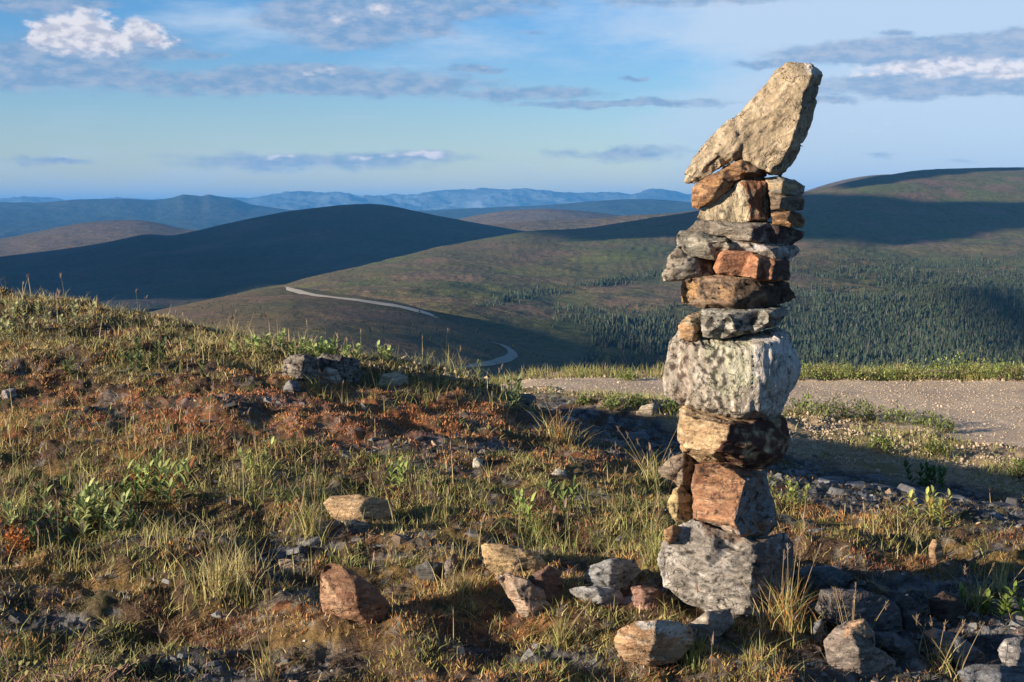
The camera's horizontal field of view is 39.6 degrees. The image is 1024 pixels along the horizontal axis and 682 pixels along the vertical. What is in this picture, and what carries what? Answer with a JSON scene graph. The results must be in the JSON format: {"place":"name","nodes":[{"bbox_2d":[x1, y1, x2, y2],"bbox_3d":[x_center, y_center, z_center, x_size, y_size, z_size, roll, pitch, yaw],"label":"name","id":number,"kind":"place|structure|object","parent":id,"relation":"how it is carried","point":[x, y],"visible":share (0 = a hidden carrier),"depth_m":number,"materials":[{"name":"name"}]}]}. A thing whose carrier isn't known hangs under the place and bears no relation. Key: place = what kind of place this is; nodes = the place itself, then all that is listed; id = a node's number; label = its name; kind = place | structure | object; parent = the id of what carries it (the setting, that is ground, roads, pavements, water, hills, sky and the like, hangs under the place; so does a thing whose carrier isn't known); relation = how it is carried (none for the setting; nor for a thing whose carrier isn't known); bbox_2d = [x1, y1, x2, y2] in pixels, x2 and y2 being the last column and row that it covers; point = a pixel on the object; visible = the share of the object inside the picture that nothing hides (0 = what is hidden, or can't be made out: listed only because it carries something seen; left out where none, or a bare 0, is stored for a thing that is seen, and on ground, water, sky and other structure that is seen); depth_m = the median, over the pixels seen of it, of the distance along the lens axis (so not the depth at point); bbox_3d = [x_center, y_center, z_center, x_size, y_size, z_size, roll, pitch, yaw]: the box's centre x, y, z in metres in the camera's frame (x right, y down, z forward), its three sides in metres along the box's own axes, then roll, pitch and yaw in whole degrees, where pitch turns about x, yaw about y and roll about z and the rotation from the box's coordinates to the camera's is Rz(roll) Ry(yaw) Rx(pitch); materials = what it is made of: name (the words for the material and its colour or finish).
{"place":"outdoors","nodes":[
{"label":"outdoors","id":0,"kind":"place"},
{"bbox_2d":[0,220,196,254],"bbox_3d":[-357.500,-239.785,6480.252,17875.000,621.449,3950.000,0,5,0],"label":"rounded brown hill","id":1,"kind":"structure","parent":0,"point":[77,235],"depth_m":5787.09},
{"bbox_2d":[0,194,292,237],"bbox_3d":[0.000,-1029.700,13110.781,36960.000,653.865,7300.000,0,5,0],"label":"blue mountains","id":2,"kind":"structure","parent":0,"point":[190,212],"depth_m":12535.40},
{"bbox_2d":[0,204,524,310],"bbox_3d":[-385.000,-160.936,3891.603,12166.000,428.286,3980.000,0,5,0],"label":"shadowed hill","id":3,"kind":"structure","parent":0,"point":[218,261],"depth_m":3085.80,"materials":[{"name":"plant"}]},
{"bbox_2d":[0,188,691,210],"bbox_3d":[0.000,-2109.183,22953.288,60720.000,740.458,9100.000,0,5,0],"label":"pale mountains","id":4,"kind":"structure","parent":0,"point":[442,199],"depth_m":22485.70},
{"bbox_2d":[147,287,564,379],"bbox_3d":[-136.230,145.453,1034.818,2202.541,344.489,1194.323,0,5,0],"label":"heath spur hill","id":5,"kind":"structure","parent":0,"point":[283,300],"depth_m":916.69,"materials":[{"name":"plant"}]},
{"bbox_2d":[458,342,517,367],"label":"valley road bend","id":6,"kind":"object","parent":5,"relation":"on","point":[510,355],"visible":0.93,"depth_m":820.15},
{"bbox_2d":[286,287,437,317],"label":"valley road","id":7,"kind":"structure","parent":0,"point":[298,291],"depth_m":1106.92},
{"bbox_2d":[0,174,889,256],"bbox_3d":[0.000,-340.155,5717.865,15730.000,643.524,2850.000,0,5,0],"label":"brown hill behind","id":8,"kind":"structure","parent":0,"point":[555,224],"depth_m":4646.45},
{"bbox_2d":[0,274,1023,681],"bbox_3d":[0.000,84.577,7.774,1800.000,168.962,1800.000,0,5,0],"label":"ground","id":9,"kind":"structure","parent":0,"point":[106,601],"depth_m":6.26,"materials":[{"name":"plant"}]},
{"bbox_2d":[4,525,61,555],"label":"leafy plant","id":10,"kind":"object","parent":9,"relation":"on","point":[10,536],"visible":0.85,"depth_m":5.56,"materials":[{"name":"red plant"}]},
{"bbox_2d":[0,475,74,552],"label":"leafy plant","id":11,"kind":"object","parent":9,"relation":"on","point":[34,523],"visible":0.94,"depth_m":5.73,"materials":[{"name":"green plant"}]},
{"bbox_2d":[0,299,95,346],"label":"leafy plant","id":12,"kind":"object","parent":9,"relation":"on","point":[5,321],"visible":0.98,"depth_m":9.48,"materials":[{"name":"green plant"}]},
{"bbox_2d":[0,618,127,681],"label":"twig shrub","id":13,"kind":"object","parent":9,"relation":"on","point":[72,673],"visible":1,"depth_m":4.01,"materials":[{"name":"brown plant"}]},
{"bbox_2d":[0,477,135,539],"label":"leafy plant","id":14,"kind":"object","parent":9,"relation":"on","point":[81,496],"visible":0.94,"depth_m":5.93,"materials":[{"name":"green plant"}]},
{"bbox_2d":[32,657,210,681],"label":"grass","id":15,"kind":"structure","parent":9,"relation":"on","point":[133,667],"depth_m":4.07,"materials":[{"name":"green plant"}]},
{"bbox_2d":[87,478,164,532],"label":"leafy plant","id":16,"kind":"object","parent":9,"relation":"on","point":[137,498],"visible":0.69,"depth_m":6.17,"materials":[{"name":"green plant"}]},
{"bbox_2d":[60,334,206,378],"bbox_3d":[-2.277,0.097,8.886,0.926,0.221,0.763,0,5,0],"label":"leafy plant","id":17,"kind":"object","parent":9,"relation":"on","point":[139,362],"visible":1,"depth_m":8.76,"materials":[{"name":"green plant"}]},
{"bbox_2d":[112,448,196,508],"bbox_3d":[-1.581,0.625,6.320,0.381,0.277,0.340,2,6,17],"label":"leafy plant","id":18,"kind":"object","parent":9,"relation":"on","point":[157,476],"visible":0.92,"depth_m":6.33,"materials":[{"name":"green plant"}]},
{"bbox_2d":[123,510,281,622],"bbox_3d":[-1.062,0.784,5.113,0.539,0.377,0.618,0,5,0],"label":"grass tuft","id":19,"kind":"object","parent":9,"relation":"on","point":[217,587],"visible":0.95,"depth_m":5.08,"materials":[{"name":"green plant"}]},
{"bbox_2d":[197,310,279,352],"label":"grass tuft","id":20,"kind":"object","parent":9,"relation":"on","point":[233,338],"visible":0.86,"depth_m":9.53,"materials":[{"name":"green plant"}]},
{"bbox_2d":[234,436,273,483],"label":"leafy plant","id":21,"kind":"object","parent":9,"relation":"on","point":[240,452],"visible":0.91,"depth_m":6.89,"materials":[{"name":"green plant"}]},
{"bbox_2d":[234,597,298,681],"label":"grass tuft","id":22,"kind":"object","parent":9,"relation":"on","point":[267,658],"visible":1,"depth_m":4.41,"materials":[{"name":"beige plant"}]},
{"bbox_2d":[282,354,319,383],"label":"rock","id":23,"kind":"object","parent":9,"relation":"on","point":[304,367],"visible":0.77,"depth_m":8.72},
{"bbox_2d":[263,471,347,546],"bbox_3d":[-0.857,0.702,5.892,0.392,0.322,0.393,3,6,30],"label":"grass tuft","id":24,"kind":"object","parent":9,"relation":"on","point":[310,525],"visible":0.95,"depth_m":5.87,"materials":[{"name":"green plant"}]},
{"bbox_2d":[228,328,392,360],"bbox_3d":[-1.362,0.038,9.706,1.190,0.281,0.599,-2,6,-18],"label":"leafy plant","id":25,"kind":"object","parent":9,"relation":"on","point":[325,347],"visible":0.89,"depth_m":9.55,"materials":[{"name":"green plant"}]},
{"bbox_2d":[317,353,361,382],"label":"rock","id":26,"kind":"object","parent":9,"relation":"on","point":[347,368],"visible":0.67,"depth_m":9.04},
{"bbox_2d":[320,563,388,623],"bbox_3d":[-0.535,0.851,4.800,0.245,0.250,0.255,0,5,0],"label":"rock","id":27,"kind":"object","parent":9,"relation":"on","point":[345,593],"visible":0.98,"depth_m":4.70,"materials":[{"name":"stone"}]},
{"bbox_2d":[323,494,393,524],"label":"rock","id":28,"kind":"object","parent":9,"relation":"on","point":[353,506],"visible":0.73,"depth_m":6.12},
{"bbox_2d":[377,372,407,386],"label":"rock","id":29,"kind":"object","parent":9,"relation":"on","point":[398,379],"visible":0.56,"depth_m":9.15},
{"bbox_2d":[383,455,407,490],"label":"leafy plant","id":30,"kind":"object","parent":9,"relation":"on","point":[400,477],"visible":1,"depth_m":6.78,"materials":[{"name":"green plant"}]},
{"bbox_2d":[415,560,443,581],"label":"rock","id":31,"kind":"object","parent":9,"relation":"on","point":[425,571],"visible":0.72,"depth_m":5.32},
{"bbox_2d":[413,559,503,599],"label":"grass tuft","id":32,"kind":"object","parent":9,"relation":"on","point":[464,587],"visible":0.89,"depth_m":5.18,"materials":[{"name":"green plant"}]},
{"bbox_2d":[473,359,526,412],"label":"leafy plant","id":33,"kind":"object","parent":9,"relation":"on","point":[517,385],"visible":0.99,"depth_m":9.47,"materials":[{"name":"green plant"}]},
{"bbox_2d":[0,286,1023,681],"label":"moss mat","id":34,"kind":"object","parent":9,"relation":"on","point":[854,532],"visible":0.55,"depth_m":6.10,"materials":[{"name":"plant"}]},
{"bbox_2d":[0,323,1023,681],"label":"shale scree","id":35,"kind":"structure","parent":9,"relation":"on","point":[192,671],"depth_m":5.67,"materials":[{"name":"stone"}]},
{"bbox_2d":[481,543,546,575],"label":"rock","id":36,"kind":"object","parent":9,"relation":"on","point":[495,554],"visible":0.7,"depth_m":5.29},
{"bbox_2d":[495,572,548,616],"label":"rock","id":37,"kind":"object","parent":9,"relation":"on","point":[524,594],"visible":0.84,"depth_m":4.88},
{"bbox_2d":[508,488,535,530],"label":"leafy plant","id":38,"kind":"object","parent":9,"relation":"on","point":[522,505],"visible":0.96,"depth_m":6.17,"materials":[{"name":"green plant"}]},
{"bbox_2d":[528,565,562,602],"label":"rock","id":39,"kind":"object","parent":9,"relation":"on","point":[548,580],"visible":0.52,"depth_m":4.93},
{"bbox_2d":[528,596,595,651],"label":"grass tuft","id":40,"kind":"object","parent":9,"relation":"on","point":[560,636],"visible":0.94,"depth_m":4.65,"materials":[{"name":"green plant"}]},
{"bbox_2d":[545,475,580,524],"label":"leafy plant","id":41,"kind":"object","parent":9,"relation":"on","point":[561,501],"visible":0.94,"depth_m":6.40,"materials":[{"name":"green plant"}]},
{"bbox_2d":[529,395,597,446],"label":"grass tuft","id":42,"kind":"object","parent":9,"relation":"on","point":[556,434],"visible":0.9,"depth_m":8.52,"materials":[{"name":"beige plant"}]},
{"bbox_2d":[569,586,623,606],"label":"rock","id":43,"kind":"object","parent":9,"relation":"on","point":[602,595],"visible":0.76,"depth_m":4.94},
{"bbox_2d":[586,558,639,590],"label":"rock","id":44,"kind":"object","parent":9,"relation":"on","point":[617,574],"visible":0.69,"depth_m":5.02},
{"bbox_2d":[598,391,634,410],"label":"roadside shrub","id":45,"kind":"object","parent":9,"relation":"on","point":[611,404],"visible":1,"depth_m":15.37,"materials":[{"name":"green plant"}]},
{"bbox_2d":[631,587,660,609],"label":"rock","id":46,"kind":"object","parent":9,"relation":"on","point":[645,598],"visible":0.77,"depth_m":4.94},
{"bbox_2d":[616,422,680,492],"bbox_3d":[0.751,0.616,7.426,0.384,0.377,0.349,-1,5,-8],"label":"grass tuft","id":47,"kind":"object","parent":9,"relation":"on","point":[654,481],"visible":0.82,"depth_m":7.44,"materials":[{"name":"beige plant"}]},
{"bbox_2d":[624,491,676,570],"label":"grass tuft","id":48,"kind":"object","parent":9,"relation":"on","point":[653,551],"visible":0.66,"depth_m":5.48,"materials":[{"name":"beige plant"}]},
{"bbox_2d":[636,403,665,416],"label":"rock","id":49,"kind":"object","parent":9,"relation":"on","point":[650,410],"visible":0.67,"depth_m":15.37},
{"bbox_2d":[614,619,693,666],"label":"rock","id":50,"kind":"object","parent":9,"relation":"on","point":[651,643],"visible":0.94,"depth_m":4.42,"materials":[{"name":"stone"}]},
{"bbox_2d":[675,618,718,678],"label":"grass tuft","id":51,"kind":"object","parent":9,"relation":"on","point":[691,656],"visible":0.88,"depth_m":4.50,"materials":[{"name":"green plant"}]},
{"bbox_2d":[688,608,734,642],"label":"rock","id":52,"kind":"object","parent":9,"relation":"on","point":[719,622],"visible":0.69,"depth_m":4.64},
{"bbox_2d":[657,518,793,620],"bbox_3d":[0.762,0.822,5.056,0.472,0.460,0.500,1,5,9],"label":"stone","id":53,"kind":"object","parent":9,"relation":"on","point":[700,553],"visible":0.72,"depth_m":4.84,"materials":[{"name":"stone"}]},
{"bbox_2d":[668,484,692,521],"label":"stone","id":54,"kind":"object","parent":53,"relation":"on","point":[680,504],"visible":0.98,"depth_m":4.92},
{"bbox_2d":[691,462,777,536],"bbox_3d":[0.761,0.560,4.955,0.351,0.307,0.332,-4,7,-37],"label":"stone","id":55,"kind":"object","parent":53,"relation":"on","point":[734,500],"visible":0.86,"depth_m":4.84,"materials":[{"name":"stone"}]},
{"bbox_2d":[677,405,789,468],"bbox_3d":[0.744,0.338,4.944,0.405,0.247,0.327,-4,7,-39],"label":"stone","id":56,"kind":"object","parent":55,"relation":"on","point":[706,437],"visible":0.88,"depth_m":4.83,"materials":[{"name":"stone"}]},
{"bbox_2d":[663,327,800,420],"bbox_3d":[0.758,0.124,4.979,0.462,0.349,0.416,4,6,34],"label":"stone","id":57,"kind":"object","parent":56,"relation":"on","point":[751,375],"visible":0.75,"depth_m":4.81,"materials":[{"name":"stone"}]},
{"bbox_2d":[678,311,702,341],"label":"stone","id":58,"kind":"object","parent":57,"relation":"on","point":[689,327],"visible":0.75,"depth_m":4.85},
{"bbox_2d":[700,305,788,339],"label":"stone","id":59,"kind":"object","parent":57,"relation":"on","point":[719,323],"visible":0.95,"depth_m":4.80,"materials":[{"name":"stone"}]},
{"bbox_2d":[681,274,795,308],"bbox_3d":[0.779,-0.168,4.945,0.415,0.140,0.359,0,5,0],"label":"stone","id":60,"kind":"object","parent":59,"relation":"on","point":[720,291],"visible":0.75,"depth_m":4.81,"materials":[{"name":"stone"}]},
{"bbox_2d":[662,246,715,281],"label":"stone","id":61,"kind":"object","parent":60,"relation":"on","point":[681,264],"visible":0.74,"depth_m":4.82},
{"bbox_2d":[676,230,734,259],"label":"stone","id":62,"kind":"object","parent":61,"relation":"on","point":[701,244],"visible":0.73,"depth_m":4.80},
{"bbox_2d":[713,250,790,281],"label":"stone","id":63,"kind":"object","parent":60,"relation":"on","point":[753,265],"visible":0.95,"depth_m":4.78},
{"bbox_2d":[730,240,799,259],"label":"stone","id":64,"kind":"object","parent":63,"relation":"on","point":[781,251],"visible":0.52,"depth_m":4.81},
{"bbox_2d":[687,220,804,244],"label":"stone","id":65,"kind":"object","parent":64,"relation":"on","point":[767,232],"visible":0.84,"depth_m":4.81,"materials":[{"name":"stone"}]},
{"bbox_2d":[697,177,770,221],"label":"stone","id":66,"kind":"object","parent":65,"relation":"on","point":[744,200],"visible":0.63,"depth_m":4.81,"materials":[{"name":"stone"}]},
{"bbox_2d":[691,160,766,209],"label":"stone","id":67,"kind":"object","parent":66,"relation":"on","point":[710,189],"visible":0.94,"depth_m":4.79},
{"bbox_2d":[684,61,822,183],"bbox_3d":[0.833,-0.749,4.892,0.455,0.418,0.256,1,5,14],"label":"stone","id":68,"kind":"object","parent":67,"relation":"on","point":[766,128],"visible":0.95,"depth_m":4.80,"materials":[{"name":"stone"}]},
{"bbox_2d":[770,211,804,227],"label":"stone","id":69,"kind":"object","parent":65,"relation":"on","point":[791,219],"visible":0.95,"depth_m":4.83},
{"bbox_2d":[768,191,804,210],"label":"stone","id":70,"kind":"object","parent":69,"relation":"on","point":[787,202],"visible":0.88,"depth_m":4.83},
{"bbox_2d":[765,176,804,194],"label":"stone","id":71,"kind":"object","parent":70,"relation":"on","point":[779,185],"visible":0.88,"depth_m":4.82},
{"bbox_2d":[489,359,1023,490],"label":"roadside grass","id":72,"kind":"structure","parent":9,"relation":"on","point":[571,370],"depth_m":19.74,"materials":[{"name":"green plant"}]},
{"bbox_2d":[715,543,833,647],"bbox_3d":[0.896,0.844,4.778,0.355,0.340,0.347,-4,7,-38],"label":"grass tuft","id":73,"kind":"object","parent":9,"relation":"on","point":[786,611],"visible":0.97,"depth_m":4.79,"materials":[{"name":"yellow plant"}]},
{"bbox_2d":[767,475,811,509],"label":"leafy plant","id":74,"kind":"object","parent":9,"relation":"on","point":[792,492],"visible":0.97,"depth_m":6.98,"materials":[{"name":"green plant"}]},
{"bbox_2d":[798,392,839,415],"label":"roadside shrub","id":75,"kind":"object","parent":9,"relation":"on","point":[817,405],"visible":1,"depth_m":16.88,"materials":[{"name":"green plant"}]},
{"bbox_2d":[794,566,852,590],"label":"rock","id":76,"kind":"object","parent":9,"relation":"on","point":[819,575],"visible":0.7,"depth_m":5.50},
{"bbox_2d":[803,355,861,379],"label":"roadside shrub","id":77,"kind":"object","parent":9,"relation":"on","point":[844,373],"visible":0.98,"depth_m":21.86,"materials":[{"name":"green plant"}]},
{"bbox_2d":[825,392,876,417],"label":"roadside shrub","id":78,"kind":"object","parent":9,"relation":"on","point":[844,410],"visible":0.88,"depth_m":17.61,"materials":[{"name":"green plant"}]},
{"bbox_2d":[815,589,902,632],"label":"rock","id":79,"kind":"object","parent":9,"relation":"on","point":[869,606],"visible":0.67,"depth_m":4.95,"materials":[{"name":"stone"}]},
{"bbox_2d":[823,619,895,679],"bbox_3d":[1.146,1.015,4.669,0.239,0.284,0.352,1,5,14],"label":"rock","id":80,"kind":"object","parent":9,"relation":"on","point":[849,646],"visible":0.9,"depth_m":4.53,"materials":[{"name":"stone"}]},
{"bbox_2d":[847,394,896,420],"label":"roadside shrub","id":81,"kind":"object","parent":9,"relation":"on","point":[870,413],"visible":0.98,"depth_m":17.28,"materials":[{"name":"green plant"}]},
{"bbox_2d":[861,424,907,451],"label":"roadside shrub","id":82,"kind":"object","parent":9,"relation":"on","point":[883,444],"visible":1,"depth_m":14.78,"materials":[{"name":"green plant"}]},
{"bbox_2d":[874,631,918,652],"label":"rock","id":83,"kind":"object","parent":9,"relation":"on","point":[895,643],"visible":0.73,"depth_m":4.74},
{"bbox_2d":[871,401,923,424],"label":"roadside shrub","id":84,"kind":"object","parent":9,"relation":"on","point":[902,417],"visible":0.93,"depth_m":17.07,"materials":[{"name":"green plant"}]},
{"bbox_2d":[896,594,921,631],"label":"rock","id":85,"kind":"object","parent":9,"relation":"on","point":[908,605],"visible":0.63,"depth_m":5.15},
{"bbox_2d":[896,404,943,427],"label":"roadside shrub","id":86,"kind":"object","parent":9,"relation":"on","point":[924,419],"visible":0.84,"depth_m":16.85,"materials":[{"name":"green plant"}]},
{"bbox_2d":[901,460,947,489],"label":"leafy plant","id":87,"kind":"object","parent":9,"relation":"on","point":[928,474],"visible":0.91,"depth_m":12.25,"materials":[{"name":"green plant"}]},
{"bbox_2d":[901,485,953,528],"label":"leafy plant","id":88,"kind":"object","parent":9,"relation":"on","point":[940,504],"visible":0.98,"depth_m":6.75,"materials":[{"name":"green plant"}]},
{"bbox_2d":[928,539,942,563],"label":"rock","id":89,"kind":"object","parent":9,"relation":"on","point":[935,548],"visible":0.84,"depth_m":5.95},
{"bbox_2d":[913,353,960,379],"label":"roadside shrub","id":90,"kind":"object","parent":9,"relation":"on","point":[938,372],"visible":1,"depth_m":21.85,"materials":[{"name":"green plant"}]},
{"bbox_2d":[916,435,961,455],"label":"roadside shrub","id":91,"kind":"object","parent":9,"relation":"on","point":[932,448],"visible":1,"depth_m":14.73,"materials":[{"name":"green plant"}]},
{"bbox_2d":[928,591,966,624],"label":"rock","id":92,"kind":"object","parent":9,"relation":"on","point":[947,607],"visible":0.75,"depth_m":5.24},
{"bbox_2d":[912,613,988,680],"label":"grass tuft","id":93,"kind":"object","parent":9,"relation":"on","point":[946,663],"visible":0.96,"depth_m":4.69,"materials":[{"name":"beige plant"}]},
{"bbox_2d":[923,627,985,668],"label":"rock","id":94,"kind":"object","parent":9,"relation":"on","point":[975,654],"visible":0.75,"depth_m":4.75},
{"bbox_2d":[936,558,1016,616],"bbox_3d":[1.755,0.941,5.392,0.282,0.230,0.288,0,5,0],"label":"grass tuft","id":95,"kind":"object","parent":9,"relation":"on","point":[977,595],"visible":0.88,"depth_m":5.41,"materials":[{"name":"green plant"}]},
{"bbox_2d":[957,664,1023,681],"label":"rock","id":96,"kind":"object","parent":9,"relation":"on","point":[986,673],"visible":1,"depth_m":4.47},
{"bbox_2d":[957,580,1023,618],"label":"leafy plant","id":97,"kind":"object","parent":9,"relation":"on","point":[1005,603],"visible":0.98,"depth_m":5.36,"materials":[{"name":"green plant"}]},
{"bbox_2d":[966,522,1023,594],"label":"grass tuft","id":98,"kind":"object","parent":9,"relation":"on","point":[1000,579],"visible":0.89,"depth_m":5.52,"materials":[{"name":"green plant"}]},
{"bbox_2d":[976,355,1022,379],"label":"roadside shrub","id":99,"kind":"object","parent":9,"relation":"on","point":[1007,374],"visible":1,"depth_m":21.69,"materials":[{"name":"green plant"}]},
{"bbox_2d":[998,636,1023,669],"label":"rock","id":100,"kind":"object","parent":9,"relation":"on","point":[1011,652],"visible":0.82,"depth_m":4.75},
{"bbox_2d":[0,0,1023,199],"label":"sky","id":101,"kind":"structure","parent":0,"point":[100,99],"materials":[{"name":"blue"}]},
{"bbox_2d":[458,209,620,224],"bbox_3d":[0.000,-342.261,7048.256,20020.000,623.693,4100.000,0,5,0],"label":"brown hill","id":102,"kind":"structure","parent":0,"point":[518,216],"depth_m":6507.38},
{"bbox_2d":[418,199,704,218],"bbox_3d":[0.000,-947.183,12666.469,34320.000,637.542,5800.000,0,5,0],"label":"blue ridge","id":103,"kind":"structure","parent":0,"point":[622,207],"depth_m":12157.45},
{"bbox_2d":[181,167,1023,371],"bbox_3d":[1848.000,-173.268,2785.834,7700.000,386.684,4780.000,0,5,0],"label":"broad heath hill","id":104,"kind":"structure","parent":0,"point":[980,191],"depth_m":1959.06,"materials":[{"name":"plant"}]},
{"bbox_2d":[181,196,1023,382],"bbox_3d":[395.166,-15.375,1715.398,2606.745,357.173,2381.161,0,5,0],"label":"spruce forest","id":105,"kind":"object","parent":104,"relation":"on","point":[951,335],"visible":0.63,"depth_m":1281.77,"materials":[{"name":"plant"}]},
{"bbox_2d":[658,453,698,494],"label":"stone","id":106,"kind":"object","parent":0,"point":[678,469],"visible":0.58,"depth_m":4.97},
{"bbox_2d":[336,344,1023,497],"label":"road gravel","id":107,"kind":"structure","parent":0,"point":[814,447],"depth_m":16.07,"materials":[{"name":"gravel"}]},
{"bbox_2d":[500,378,1023,447],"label":"dirt road","id":108,"kind":"structure","parent":0,"point":[987,431],"depth_m":19.79,"materials":[{"name":"gravel"}]},
{"bbox_2d":[926,413,960,432],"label":"roadside shrub","id":109,"kind":"object","parent":108,"relation":"on","point":[943,427],"visible":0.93,"depth_m":16.40,"materials":[{"name":"green plant"}]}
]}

